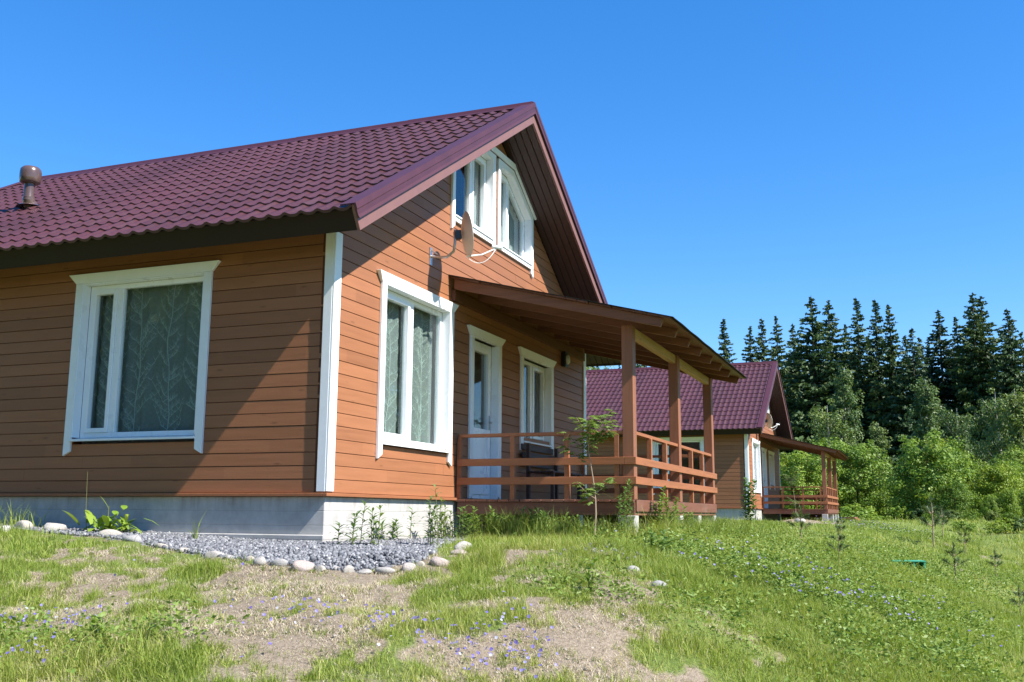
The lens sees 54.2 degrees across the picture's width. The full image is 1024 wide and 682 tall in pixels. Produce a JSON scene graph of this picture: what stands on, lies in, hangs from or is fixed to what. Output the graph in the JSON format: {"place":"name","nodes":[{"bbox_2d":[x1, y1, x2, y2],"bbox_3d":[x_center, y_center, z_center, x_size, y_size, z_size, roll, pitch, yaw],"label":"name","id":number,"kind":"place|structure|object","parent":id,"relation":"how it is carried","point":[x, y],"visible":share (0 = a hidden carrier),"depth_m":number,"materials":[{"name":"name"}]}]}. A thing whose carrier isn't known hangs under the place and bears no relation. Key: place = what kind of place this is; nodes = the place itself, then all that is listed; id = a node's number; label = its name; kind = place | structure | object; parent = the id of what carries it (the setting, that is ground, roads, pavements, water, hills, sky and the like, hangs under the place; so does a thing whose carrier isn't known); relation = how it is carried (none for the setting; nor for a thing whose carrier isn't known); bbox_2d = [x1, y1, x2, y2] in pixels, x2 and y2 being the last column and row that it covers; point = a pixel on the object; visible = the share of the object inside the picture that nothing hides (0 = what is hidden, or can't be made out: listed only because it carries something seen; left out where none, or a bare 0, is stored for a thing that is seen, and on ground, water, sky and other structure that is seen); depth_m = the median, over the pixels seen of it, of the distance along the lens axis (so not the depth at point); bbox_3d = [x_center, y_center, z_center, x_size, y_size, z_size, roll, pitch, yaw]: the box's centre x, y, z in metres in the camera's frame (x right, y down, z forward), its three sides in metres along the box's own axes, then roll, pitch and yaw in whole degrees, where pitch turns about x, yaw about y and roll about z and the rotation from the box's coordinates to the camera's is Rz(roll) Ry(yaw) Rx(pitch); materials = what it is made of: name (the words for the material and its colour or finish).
{"place":"outdoors","nodes":[
{"label":"outdoors","id":0,"kind":"place"},
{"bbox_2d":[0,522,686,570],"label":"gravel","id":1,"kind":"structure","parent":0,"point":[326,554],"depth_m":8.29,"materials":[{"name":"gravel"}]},
{"bbox_2d":[0,519,1023,681],"bbox_3d":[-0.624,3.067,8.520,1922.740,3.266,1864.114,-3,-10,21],"label":"ground","id":2,"kind":"structure","parent":0,"point":[283,644],"depth_m":5.29,"materials":[{"name":"soil"}]},
{"bbox_2d":[0,499,50,526],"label":"grass tussock","id":3,"kind":"object","parent":2,"relation":"on","point":[15,520],"depth_m":10.70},
{"bbox_2d":[42,523,66,529],"bbox_3d":[-4.673,1.921,10.208,0.228,0.131,0.262,3,-10,-17],"label":"edging stone","id":4,"kind":"object","parent":2,"relation":"on","point":[50,526],"visible":0.48,"depth_m":10.12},
{"bbox_2d":[62,472,157,533],"bbox_3d":[-4.054,1.724,10.176,0.923,0.782,0.803,-3,-10,21],"label":"dock plant","id":5,"kind":"object","parent":2,"relation":"on","point":[108,523],"visible":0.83,"depth_m":10.08,"materials":[{"name":"green plant"}]},
{"bbox_2d":[291,560,314,571],"bbox_3d":[-1.479,1.597,7.064,0.164,0.092,0.132,11,-11,-12],"label":"edging stone","id":6,"kind":"object","parent":2,"relation":"on","point":[304,565],"visible":0.83,"depth_m":7.02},
{"bbox_2d":[330,510,366,544],"bbox_3d":[-1.521,1.710,9.093,0.438,0.344,0.506,4,-11,-22],"label":"willowherb","id":7,"kind":"object","parent":2,"relation":"on","point":[353,525],"visible":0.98,"depth_m":9.12,"materials":[{"name":"green plant"}]},
{"bbox_2d":[3,550,727,680],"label":"pebbles","id":8,"kind":"object","parent":2,"relation":"on","point":[428,645],"visible":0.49,"depth_m":5.56,"materials":[{"name":"stone"}]},
{"bbox_2d":[344,499,388,544],"bbox_3d":[-1.329,1.695,9.285,0.431,0.447,0.467,5,-11,-23],"label":"willowherb","id":9,"kind":"object","parent":2,"relation":"on","point":[372,542],"visible":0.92,"depth_m":9.31,"materials":[{"name":"green plant"}]},
{"bbox_2d":[0,101,746,541],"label":"timber house","id":10,"kind":"structure","parent":2,"relation":"on","point":[300,257],"depth_m":11.53,"materials":[{"name":"wood"}]},
{"bbox_2d":[62,260,220,455],"bbox_3d":[-4.090,0.221,11.027,2.086,2.064,0.199,-3,-10,21],"label":"window","id":11,"kind":"structure","parent":10,"relation":"in","point":[84,282],"depth_m":11.19,"materials":[{"name":"white paint"}]},
{"bbox_2d":[88,276,202,441],"bbox_3d":[-4.014,0.201,11.211,1.741,1.822,0.060,-3,-10,21],"label":"lace curtain","id":12,"kind":"object","parent":10,"relation":"hanging from","point":[160,362],"visible":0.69,"depth_m":11.21,"materials":[{"name":"fabric"}]},
{"bbox_2d":[383,290,432,443],"bbox_3d":[-1.327,0.341,11.921,0.060,1.821,1.640,-3,-10,21],"label":"lace curtain","id":13,"kind":"object","parent":10,"relation":"hanging from","point":[421,378],"visible":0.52,"depth_m":12.18,"materials":[{"name":"fabric"}]},
{"bbox_2d":[375,269,458,465],"bbox_3d":[-1.165,0.400,11.854,0.199,2.074,2.081,-3,-10,21],"label":"window","id":14,"kind":"structure","parent":10,"relation":"in","point":[443,428],"depth_m":11.90,"materials":[{"name":"white paint"}]},
{"bbox_2d":[429,211,501,265],"bbox_3d":[-0.581,-1.262,12.337,0.829,0.651,0.504,-3,-10,21],"label":"satellite dish","id":15,"kind":"object","parent":10,"relation":"attached to","point":[465,234],"visible":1,"depth_m":12.22,"materials":[{"name":"grey paint"}]},
{"bbox_2d":[463,161,477,225],"bbox_3d":[-0.579,-2.069,14.160,0.042,1.100,0.440,-3,-10,21],"label":"window curtain","id":16,"kind":"object","parent":10,"relation":"hanging from","point":[475,194],"depth_m":14.29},
{"bbox_2d":[450,150,495,244],"bbox_3d":[-0.573,-2.072,13.754,0.195,1.483,1.450,-3,-10,21],"label":"window","id":17,"kind":"structure","parent":10,"relation":"in","point":[487,164],"depth_m":14.25,"materials":[{"name":"white paint"}]},
{"bbox_2d":[467,325,505,498],"bbox_3d":[-0.419,1.014,13.666,0.199,2.284,1.276,-3,-10,21],"label":"door","id":18,"kind":"structure","parent":10,"relation":"in","point":[478,448],"depth_m":13.90,"materials":[{"name":"white paint"}]},
{"bbox_2d":[501,183,517,254],"bbox_3d":[-0.130,-1.864,15.275,0.038,1.080,1.240,-3,-10,21],"label":"window curtain","id":19,"kind":"object","parent":10,"relation":"hanging from","point":[513,235],"depth_m":15.60,"materials":[{"name":"fabric"}]},
{"bbox_2d":[496,158,533,278],"bbox_3d":[-0.001,-1.823,15.178,0.195,1.483,1.450,-3,-10,21],"label":"window","id":20,"kind":"structure","parent":10,"relation":"in","point":[525,258],"depth_m":15.22,"materials":[{"name":"white paint"}]},
{"bbox_2d":[518,346,556,455],"bbox_3d":[0.338,0.975,15.607,0.199,1.539,1.656,-3,-10,21],"label":"window","id":21,"kind":"structure","parent":10,"relation":"in","point":[546,399],"depth_m":15.82,"materials":[{"name":"white paint"}]},
{"bbox_2d":[521,443,582,499],"bbox_3d":[0.623,2.026,15.265,0.510,0.859,1.400,-3,-10,21],"label":"garden bench","id":22,"kind":"object","parent":10,"relation":"on","point":[528,447],"visible":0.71,"depth_m":15.16,"materials":[{"name":"brown wood"}]},
{"bbox_2d":[561,351,569,367],"bbox_3d":[0.912,0.314,16.867,0.134,0.260,0.170,-3,-10,21],"label":"wall lamp","id":23,"kind":"object","parent":10,"relation":"attached to","point":[565,359],"visible":1,"depth_m":16.81,"materials":[{"name":"black metal"}]},
{"bbox_2d":[374,519,405,538],"bbox_3d":[-1.324,2.040,10.748,0.456,0.247,0.372,-3,-10,21],"label":"willowherb","id":24,"kind":"object","parent":2,"relation":"on","point":[393,526],"visible":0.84,"depth_m":10.72,"materials":[{"name":"green plant"}]},
{"bbox_2d":[417,484,447,544],"bbox_3d":[-0.746,1.657,9.481,0.398,0.602,0.461,7,-12,-32],"label":"willowherb","id":25,"kind":"object","parent":2,"relation":"on","point":[431,521],"visible":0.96,"depth_m":9.49,"materials":[{"name":"green plant"}]},
{"bbox_2d":[429,556,449,566],"bbox_3d":[-0.531,1.615,7.277,0.159,0.087,0.177,1,-14,8],"label":"edging stone","id":26,"kind":"object","parent":2,"relation":"on","point":[436,561],"visible":0.73,"depth_m":7.21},
{"bbox_2d":[430,497,453,537],"bbox_3d":[-0.814,2.034,11.426,0.421,0.506,0.439,2,-10,-9],"label":"willowherb","id":27,"kind":"object","parent":2,"relation":"on","point":[442,514],"visible":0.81,"depth_m":11.41,"materials":[{"name":"green plant"}]},
{"bbox_2d":[435,507,467,538],"bbox_3d":[-0.737,2.174,11.866,0.540,0.396,0.350,-3,-10,21],"label":"willowherb","id":28,"kind":"object","parent":2,"relation":"on","point":[452,522],"visible":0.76,"depth_m":11.86,"materials":[{"name":"green plant"}]},
{"bbox_2d":[456,505,479,535],"bbox_3d":[-0.547,2.241,12.374,0.377,0.425,0.553,-3,-10,21],"label":"willowherb","id":29,"kind":"object","parent":2,"relation":"on","point":[464,525],"visible":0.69,"depth_m":12.33,"materials":[{"name":"green plant"}]},
{"bbox_2d":[465,505,510,537],"bbox_3d":[-0.249,2.193,12.055,0.639,0.420,0.768,-3,-10,21],"label":"weed","id":30,"kind":"object","parent":2,"relation":"on","point":[476,525],"visible":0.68,"depth_m":11.94,"materials":[{"name":"green plant"}]},
{"bbox_2d":[0,544,1008,681],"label":"dry straw","id":31,"kind":"object","parent":2,"relation":"on","point":[316,591],"visible":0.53,"depth_m":5.60,"materials":[{"name":"plant"}]},
{"bbox_2d":[476,506,539,535],"bbox_3d":[-0.029,2.176,12.035,1.086,0.455,1.134,1,-10,-3],"label":"grass tussock","id":32,"kind":"object","parent":2,"relation":"on","point":[499,527],"depth_m":11.90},
{"bbox_2d":[0,517,1018,677],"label":"wild violas","id":33,"kind":"object","parent":2,"relation":"on","point":[516,642],"visible":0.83,"depth_m":5.10,"materials":[{"name":"purple plant"}]},
{"bbox_2d":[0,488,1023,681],"bbox_3d":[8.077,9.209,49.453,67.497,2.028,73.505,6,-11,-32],"label":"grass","id":34,"kind":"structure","parent":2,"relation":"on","point":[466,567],"depth_m":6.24,"materials":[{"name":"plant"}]},
{"bbox_2d":[0,514,1023,681],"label":"meadow weeds","id":35,"kind":"object","parent":2,"relation":"on","point":[691,543],"visible":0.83,"depth_m":7.70,"materials":[{"name":"green plant"}]},
{"bbox_2d":[519,506,552,535],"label":"weed","id":36,"kind":"object","parent":2,"relation":"on","point":[541,511],"visible":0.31,"depth_m":11.90,"materials":[{"name":"green plant"}]},
{"bbox_2d":[491,503,590,537],"bbox_3d":[0.281,2.110,11.685,1.530,0.463,1.365,-3,-10,21],"label":"grass tussock","id":37,"kind":"object","parent":2,"relation":"on","point":[544,527],"depth_m":11.50,"materials":[{"name":"plant"}]},
{"bbox_2d":[551,512,586,534],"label":"weed","id":38,"kind":"object","parent":2,"relation":"on","point":[555,519],"visible":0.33,"depth_m":11.70,"materials":[{"name":"green plant"}]},
{"bbox_2d":[557,409,620,537],"bbox_3d":[0.923,1.524,11.335,0.647,1.511,0.780,5,-11,-24],"label":"rowan sapling","id":39,"kind":"object","parent":2,"relation":"on","point":[595,439],"visible":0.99,"depth_m":11.35,"materials":[{"name":"green plant"}]},
{"bbox_2d":[548,511,629,538],"bbox_3d":[0.881,2.121,11.465,1.201,0.382,1.092,-3,-10,21],"label":"grass tussock","id":40,"kind":"object","parent":2,"relation":"on","point":[584,529],"depth_m":11.38,"materials":[{"name":"plant"}]},
{"bbox_2d":[581,557,598,591],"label":"leafy shoot","id":41,"kind":"object","parent":2,"relation":"on","point":[593,573],"visible":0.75,"depth_m":6.07,"materials":[{"name":"green plant"}]},
{"bbox_2d":[614,479,640,533],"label":"weed","id":42,"kind":"object","parent":2,"relation":"on","point":[624,503],"visible":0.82,"depth_m":11.56,"materials":[{"name":"green plant"}]},
{"bbox_2d":[636,528,674,553],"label":"weed","id":43,"kind":"object","parent":2,"relation":"on","point":[664,538],"visible":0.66,"depth_m":8.54,"materials":[{"name":"green plant"}]},
{"bbox_2d":[651,486,680,529],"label":"weed","id":44,"kind":"object","parent":2,"relation":"on","point":[660,507],"visible":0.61,"depth_m":12.31,"materials":[{"name":"green plant"}]},
{"bbox_2d":[670,503,695,527],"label":"weed","id":45,"kind":"object","parent":2,"relation":"on","point":[685,515],"visible":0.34,"depth_m":12.78,"materials":[{"name":"green plant"}]},
{"bbox_2d":[642,510,729,536],"bbox_3d":[2.188,2.307,12.445,1.286,0.425,1.244,-3,-10,21],"label":"grass tussock","id":46,"kind":"object","parent":2,"relation":"on","point":[712,527],"depth_m":12.33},
{"bbox_2d":[674,511,753,534],"bbox_3d":[2.683,2.507,13.631,1.384,0.423,1.348,-3,-10,21],"label":"grass tussock","id":47,"kind":"object","parent":2,"relation":"on","point":[731,527],"depth_m":13.52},
{"bbox_2d":[586,361,850,521],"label":"timber house","id":48,"kind":"structure","parent":2,"relation":"on","point":[748,445],"depth_m":37.00,"materials":[{"name":"brown wood"}]},
{"bbox_2d":[652,437,704,494],"bbox_3d":[5.928,4.469,35.643,2.086,2.064,0.199,-4,-11,22],"label":"window","id":49,"kind":"structure","parent":48,"relation":"in","point":[655,451],"depth_m":35.83,"materials":[{"name":"white paint"}]},
{"bbox_2d":[751,438,761,497],"bbox_3d":[8.856,4.646,36.453,0.199,2.074,2.081,-4,-11,22],"label":"window","id":50,"kind":"structure","parent":48,"relation":"in","point":[754,442],"depth_m":37.14,"materials":[{"name":"white paint"}]},
{"bbox_2d":[761,447,767,507],"bbox_3d":[9.613,5.259,38.261,0.199,2.284,1.276,-4,-11,22],"label":"door","id":51,"kind":"structure","parent":48,"relation":"in","point":[764,457],"depth_m":38.60,"materials":[{"name":"white paint"}]},
{"bbox_2d":[768,450,774,489],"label":"window","id":52,"kind":"structure","parent":48,"relation":"in","point":[771,458],"depth_m":40.68,"materials":[{"name":"white paint"}]},
{"bbox_2d":[718,319,737,362],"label":"spruce tree","id":53,"kind":"object","parent":2,"relation":"on","point":[726,353],"visible":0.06,"depth_m":110.90,"materials":[{"name":"green plant"}]},
{"bbox_2d":[701,513,783,536],"bbox_3d":[3.324,2.818,15.305,1.773,0.467,1.872,-3,-10,21],"label":"grass tussock","id":54,"kind":"object","parent":2,"relation":"on","point":[759,531],"depth_m":15.10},
{"bbox_2d":[739,477,760,523],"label":"weed","id":55,"kind":"object","parent":2,"relation":"on","point":[747,502],"visible":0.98,"depth_m":29.16,"materials":[{"name":"green plant"}]},
{"bbox_2d":[741,326,759,361],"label":"spruce tree","id":56,"kind":"object","parent":2,"relation":"on","point":[750,355],"visible":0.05,"depth_m":114.56,"materials":[{"name":"green plant"}]},
{"bbox_2d":[747,318,783,378],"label":"spruce tree","id":57,"kind":"object","parent":2,"relation":"on","point":[760,342],"visible":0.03,"depth_m":116.20,"materials":[{"name":"green plant"}]},
{"bbox_2d":[766,316,804,463],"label":"spruce tree","id":58,"kind":"object","parent":2,"relation":"on","point":[774,351],"visible":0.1,"depth_m":108.78,"materials":[{"name":"green plant"}]},
{"bbox_2d":[779,469,802,517],"bbox_3d":[9.953,5.434,35.230,0.827,1.778,0.844,3,-10,-17],"label":"rowan sapling","id":59,"kind":"object","parent":2,"relation":"on","point":[792,481],"visible":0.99,"depth_m":35.31,"materials":[{"name":"green plant"}]},
{"bbox_2d":[779,452,811,514],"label":"leafy bush","id":60,"kind":"object","parent":2,"relation":"on","point":[785,461],"visible":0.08,"depth_m":62.48,"materials":[{"name":"green plant"}]},
{"bbox_2d":[781,323,811,421],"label":"spruce tree","id":61,"kind":"object","parent":2,"relation":"on","point":[789,343],"visible":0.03,"depth_m":116.53,"materials":[{"name":"green plant"}]},
{"bbox_2d":[786,505,813,541],"bbox_3d":[4.141,2.645,14.362,0.370,0.608,0.335,8,-12,-37],"label":"pine sapling","id":62,"kind":"object","parent":2,"relation":"on","point":[801,524],"visible":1,"depth_m":14.34,"materials":[{"name":"green plant"}]},
{"bbox_2d":[596,324,1023,422],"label":"spruce wood","id":63,"kind":"object","parent":2,"relation":"on","point":[904,344],"depth_m":111.15,"materials":[{"name":"plant"}]},
{"bbox_2d":[780,450,846,512],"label":"leafy bush","id":64,"kind":"object","parent":2,"relation":"on","point":[813,477],"visible":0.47,"depth_m":60.07,"materials":[{"name":"green plant"}]},
{"bbox_2d":[779,297,871,488],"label":"spruce tree","id":65,"kind":"object","parent":2,"relation":"on","point":[810,386],"visible":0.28,"depth_m":103.48,"materials":[{"name":"green plant"}]},
{"bbox_2d":[796,399,859,475],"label":"birch tree","id":66,"kind":"object","parent":2,"relation":"on","point":[831,428],"visible":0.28,"depth_m":75.94,"materials":[{"name":"green plant"}]},
{"bbox_2d":[794,300,867,455],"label":"spruce tree","id":67,"kind":"object","parent":2,"relation":"on","point":[838,356],"visible":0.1,"depth_m":108.09,"materials":[{"name":"green plant"}]},
{"bbox_2d":[804,437,862,517],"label":"leafy bush","id":68,"kind":"object","parent":2,"relation":"on","point":[821,443],"visible":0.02,"depth_m":68.03,"materials":[{"name":"green plant"}]},
{"bbox_2d":[826,527,851,558],"bbox_3d":[4.050,2.542,12.357,0.262,0.509,0.358,4,-11,-23],"label":"pine sapling","id":69,"kind":"object","parent":2,"relation":"on","point":[841,538],"visible":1,"depth_m":12.32,"materials":[{"name":"green plant"}]},
{"bbox_2d":[824,362,864,500],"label":"birch tree","id":70,"kind":"object","parent":2,"relation":"on","point":[845,398],"visible":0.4,"depth_m":77.85,"materials":[{"name":"green plant"}]},
{"bbox_2d":[838,324,858,402],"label":"spruce tree","id":71,"kind":"object","parent":2,"relation":"on","point":[847,334],"visible":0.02,"depth_m":113.53,"materials":[{"name":"green plant"}]},
{"bbox_2d":[814,439,903,517],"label":"leafy bush","id":72,"kind":"object","parent":2,"relation":"on","point":[869,465],"visible":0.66,"depth_m":60.75,"materials":[{"name":"green plant"}]},
{"bbox_2d":[838,506,884,520],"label":"shrub","id":73,"kind":"object","parent":2,"relation":"on","point":[851,512],"visible":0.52,"depth_m":45.99,"materials":[{"name":"green plant"}]},
{"bbox_2d":[839,503,883,519],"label":"shrub","id":74,"kind":"object","parent":2,"relation":"on","point":[858,506],"visible":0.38,"depth_m":55.68,"materials":[{"name":"green plant"}]},
{"bbox_2d":[844,298,888,461],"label":"spruce tree","id":75,"kind":"object","parent":2,"relation":"on","point":[859,347],"visible":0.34,"depth_m":102.25,"materials":[{"name":"green plant"}]},
{"bbox_2d":[859,299,901,430],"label":"spruce tree","id":76,"kind":"object","parent":2,"relation":"on","point":[876,349],"visible":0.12,"depth_m":104.49,"materials":[{"name":"green plant"}]},
{"bbox_2d":[867,421,895,514],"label":"birch tree","id":77,"kind":"object","parent":2,"relation":"on","point":[880,441],"visible":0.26,"depth_m":78.34,"materials":[{"name":"green plant"}]},
{"bbox_2d":[861,304,917,517],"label":"spruce tree","id":78,"kind":"object","parent":2,"relation":"on","point":[887,388],"visible":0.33,"depth_m":99.40,"materials":[{"name":"green plant"}]},
{"bbox_2d":[879,506,911,519],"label":"shrub","id":79,"kind":"object","parent":2,"relation":"on","point":[902,511],"visible":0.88,"depth_m":55.06,"materials":[{"name":"green plant"}]},
{"bbox_2d":[899,508,923,519],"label":"shrub","id":80,"kind":"object","parent":2,"relation":"on","point":[920,511],"visible":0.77,"depth_m":54.75,"materials":[{"name":"green plant"}]},
{"bbox_2d":[883,327,954,516],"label":"spruce tree","id":81,"kind":"object","parent":2,"relation":"on","point":[914,362],"visible":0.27,"depth_m":96.35,"materials":[{"name":"green plant"}]},
{"bbox_2d":[903,377,947,507],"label":"birch tree","id":82,"kind":"object","parent":2,"relation":"on","point":[927,406],"visible":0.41,"depth_m":81.00,"materials":[{"name":"green plant"}]},
{"bbox_2d":[876,428,985,518],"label":"leafy bush","id":83,"kind":"object","parent":2,"relation":"on","point":[933,480],"visible":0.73,"depth_m":56.17,"materials":[{"name":"green plant"}]},
{"bbox_2d":[916,310,965,434],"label":"spruce tree","id":84,"kind":"object","parent":2,"relation":"on","point":[936,373],"visible":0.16,"depth_m":101.78,"materials":[{"name":"green plant"}]},
{"bbox_2d":[910,435,976,505],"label":"leafy bush","id":85,"kind":"object","parent":2,"relation":"on","point":[960,444],"visible":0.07,"depth_m":72.27,"materials":[{"name":"green plant"}]},
{"bbox_2d":[940,316,968,417],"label":"spruce tree","id":86,"kind":"object","parent":2,"relation":"on","point":[955,331],"visible":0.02,"depth_m":103.60,"materials":[{"name":"green plant"}]},
{"bbox_2d":[941,541,967,580],"bbox_3d":[7.255,3.607,16.319,0.501,0.713,0.368,5,-11,-26],"label":"pine sapling","id":87,"kind":"object","parent":2,"relation":"on","point":[953,553],"visible":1,"depth_m":16.33,"materials":[{"name":"green plant"}]},
{"bbox_2d":[930,480,983,518],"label":"leafy bush","id":88,"kind":"object","parent":2,"relation":"on","point":[959,500],"visible":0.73,"depth_m":53.94,"materials":[{"name":"green plant"}]},
{"bbox_2d":[931,402,991,491],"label":"birch tree","id":89,"kind":"object","parent":2,"relation":"on","point":[955,429],"visible":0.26,"depth_m":76.47,"materials":[{"name":"green plant"}]},
{"bbox_2d":[944,457,985,516],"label":"leafy bush","id":90,"kind":"object","parent":2,"relation":"on","point":[974,466],"visible":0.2,"depth_m":61.04,"materials":[{"name":"green plant"}]},
{"bbox_2d":[949,521,983,532],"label":"shrub","id":91,"kind":"object","parent":2,"relation":"on","point":[969,527],"visible":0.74,"depth_m":40.24,"materials":[{"name":"green plant"}]},
{"bbox_2d":[938,293,1005,477],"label":"spruce tree","id":92,"kind":"object","parent":2,"relation":"on","point":[971,332],"visible":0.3,"depth_m":96.36,"materials":[{"name":"green plant"}]},
{"bbox_2d":[949,296,1023,453],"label":"spruce tree","id":93,"kind":"object","parent":2,"relation":"on","point":[984,320],"visible":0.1,"depth_m":98.12,"materials":[{"name":"green plant"}]},
{"bbox_2d":[962,387,1013,493],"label":"birch tree","id":94,"kind":"object","parent":2,"relation":"on","point":[996,428],"visible":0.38,"depth_m":71.80,"materials":[{"name":"green plant"}]},
{"bbox_2d":[979,493,1004,518],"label":"leafy bush","id":95,"kind":"object","parent":2,"relation":"on","point":[991,503],"visible":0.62,"depth_m":51.55,"materials":[{"name":"green plant"}]},
{"bbox_2d":[966,461,1023,519],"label":"leafy bush","id":96,"kind":"object","parent":2,"relation":"on","point":[1001,474],"visible":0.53,"depth_m":56.76,"materials":[{"name":"green plant"}]},
{"bbox_2d":[970,308,1023,467],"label":"spruce tree","id":97,"kind":"object","parent":2,"relation":"on","point":[1009,373],"visible":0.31,"depth_m":93.51,"materials":[{"name":"green plant"}]},
{"bbox_2d":[981,517,1023,533],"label":"shrub","id":98,"kind":"object","parent":2,"relation":"on","point":[1006,525],"visible":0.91,"depth_m":37.03,"materials":[{"name":"green plant"}]},
{"bbox_2d":[984,444,1023,505],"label":"leafy bush","id":99,"kind":"object","parent":2,"relation":"on","point":[1019,454],"visible":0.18,"depth_m":62.02,"materials":[{"name":"green plant"}]},
{"bbox_2d":[992,460,1023,501],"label":"leafy bush","id":100,"kind":"object","parent":2,"relation":"on","point":[1020,472],"visible":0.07,"depth_m":59.50,"materials":[{"name":"green plant"}]},
{"bbox_2d":[993,386,1023,471],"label":"birch tree","id":101,"kind":"object","parent":2,"relation":"on","point":[1014,415],"visible":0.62,"depth_m":69.54,"materials":[{"name":"green plant"}]},
{"bbox_2d":[1000,488,1022,517],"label":"leafy bush","id":102,"kind":"object","parent":2,"relation":"on","point":[1009,501],"visible":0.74,"depth_m":51.22,"materials":[{"name":"green plant"}]},
{"bbox_2d":[0,0,1023,400],"label":"sky","id":103,"kind":"structure","parent":0,"point":[742,163],"materials":[{"name":"blue"}]},
{"bbox_2d":[918,495,940,544],"bbox_3d":[10.227,4.410,24.483,0.665,1.290,0.907,-3,-10,20],"label":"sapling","id":104,"kind":"object","parent":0,"point":[927,510],"visible":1,"depth_m":24.44,"materials":[{"name":"green plant"}]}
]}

